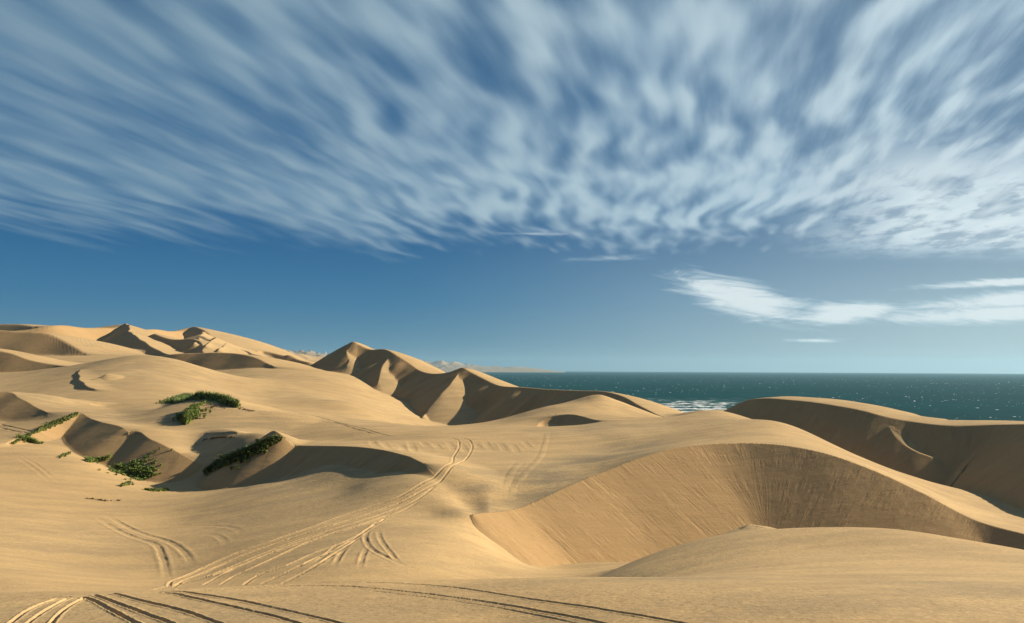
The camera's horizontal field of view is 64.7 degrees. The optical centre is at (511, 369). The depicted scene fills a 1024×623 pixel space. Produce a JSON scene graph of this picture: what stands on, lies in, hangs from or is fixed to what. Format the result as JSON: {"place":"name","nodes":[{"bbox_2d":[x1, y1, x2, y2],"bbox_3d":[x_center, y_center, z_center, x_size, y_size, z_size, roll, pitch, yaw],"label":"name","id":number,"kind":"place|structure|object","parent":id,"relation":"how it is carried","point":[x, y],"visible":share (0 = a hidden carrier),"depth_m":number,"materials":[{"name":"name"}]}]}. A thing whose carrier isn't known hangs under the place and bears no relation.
{"place":"outdoors","nodes":[
{"label":"outdoors","id":0,"kind":"place"},
{"bbox_2d":[0,323,1023,622],"bbox_3d":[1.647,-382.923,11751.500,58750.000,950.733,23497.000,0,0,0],"label":"sand dunes","id":1,"kind":"structure","parent":0,"point":[380,485],"depth_m":85.62,"materials":[{"name":"beige sand"}]},
{"bbox_2d":[11,431,38,443],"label":"grass patch","id":2,"kind":"object","parent":1,"relation":"on","point":[19,439],"visible":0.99,"depth_m":116.06,"materials":[{"name":"green plant"}]},
{"bbox_2d":[15,434,44,443],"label":"shrub","id":3,"kind":"object","parent":1,"relation":"on","point":[28,438],"visible":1,"depth_m":116.40,"materials":[{"name":"green plant"}]},
{"bbox_2d":[37,412,78,432],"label":"grass patch","id":4,"kind":"object","parent":1,"relation":"on","point":[54,423],"visible":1,"depth_m":125.39,"materials":[{"name":"green plant"}]},
{"bbox_2d":[59,451,70,457],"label":"shrub","id":5,"kind":"object","parent":1,"relation":"on","point":[65,454],"visible":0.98,"depth_m":108.41,"materials":[{"name":"green plant"}]},
{"bbox_2d":[83,453,111,463],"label":"shrub","id":6,"kind":"object","parent":1,"relation":"on","point":[96,459],"visible":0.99,"depth_m":110.34,"materials":[{"name":"green plant"}]},
{"bbox_2d":[86,498,120,501],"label":"dry brush","id":7,"kind":"object","parent":1,"relation":"on","point":[102,500],"visible":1,"depth_m":87.54,"materials":[{"name":"brown plant"}]},
{"bbox_2d":[120,480,133,486],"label":"shrub","id":8,"kind":"object","parent":1,"relation":"on","point":[126,483],"visible":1,"depth_m":98.09,"materials":[{"name":"green plant"}]},
{"bbox_2d":[98,447,172,480],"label":"grass patch","id":9,"kind":"object","parent":1,"relation":"on","point":[138,471],"visible":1,"depth_m":106.69,"materials":[{"name":"green plant"}]},
{"bbox_2d":[144,487,168,491],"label":"grass patch","id":10,"kind":"object","parent":1,"relation":"on","point":[157,490],"visible":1,"depth_m":97.43,"materials":[{"name":"green plant"}]},
{"bbox_2d":[172,402,211,424],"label":"shrub","id":11,"kind":"object","parent":1,"relation":"on","point":[188,415],"visible":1,"depth_m":129.26,"materials":[{"name":"green plant"}]},
{"bbox_2d":[155,390,240,407],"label":"grass patch","id":12,"kind":"object","parent":1,"relation":"on","point":[229,400],"visible":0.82,"depth_m":140.34,"materials":[{"name":"green plant"}]},
{"bbox_2d":[198,398,211,405],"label":"grass patch","id":13,"kind":"object","parent":1,"relation":"on","point":[203,402],"visible":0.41,"depth_m":137.46,"materials":[{"name":"green plant"}]},
{"bbox_2d":[202,435,234,440],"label":"dry brush","id":14,"kind":"object","parent":1,"relation":"on","point":[212,438],"visible":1,"depth_m":114.36,"materials":[{"name":"brown plant"}]},
{"bbox_2d":[202,404,254,411],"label":"dry brush","id":15,"kind":"object","parent":1,"relation":"on","point":[213,406],"visible":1,"depth_m":136.15,"materials":[{"name":"brown plant"}]},
{"bbox_2d":[202,434,284,476],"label":"shrub","id":16,"kind":"object","parent":1,"relation":"on","point":[244,453],"visible":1,"depth_m":102.78,"materials":[{"name":"green plant"}]},
{"bbox_2d":[0,0,1023,373],"label":"sky","id":17,"kind":"structure","parent":0,"point":[791,186],"materials":[{"name":"blue"}]},
{"bbox_2d":[446,371,1023,420],"bbox_3d":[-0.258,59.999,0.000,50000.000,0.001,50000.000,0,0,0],"label":"sea","id":18,"kind":"structure","parent":0,"point":[888,390],"depth_m":2788.99,"materials":[{"name":"liquid"}]},
{"bbox_2d":[499,374,1022,417],"bbox_3d":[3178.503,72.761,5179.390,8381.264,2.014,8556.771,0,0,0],"label":"whitecaps","id":19,"kind":"object","parent":18,"relation":"on","point":[728,402],"visible":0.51,"depth_m":1320.16,"materials":[{"name":"white liquid"}]}
]}

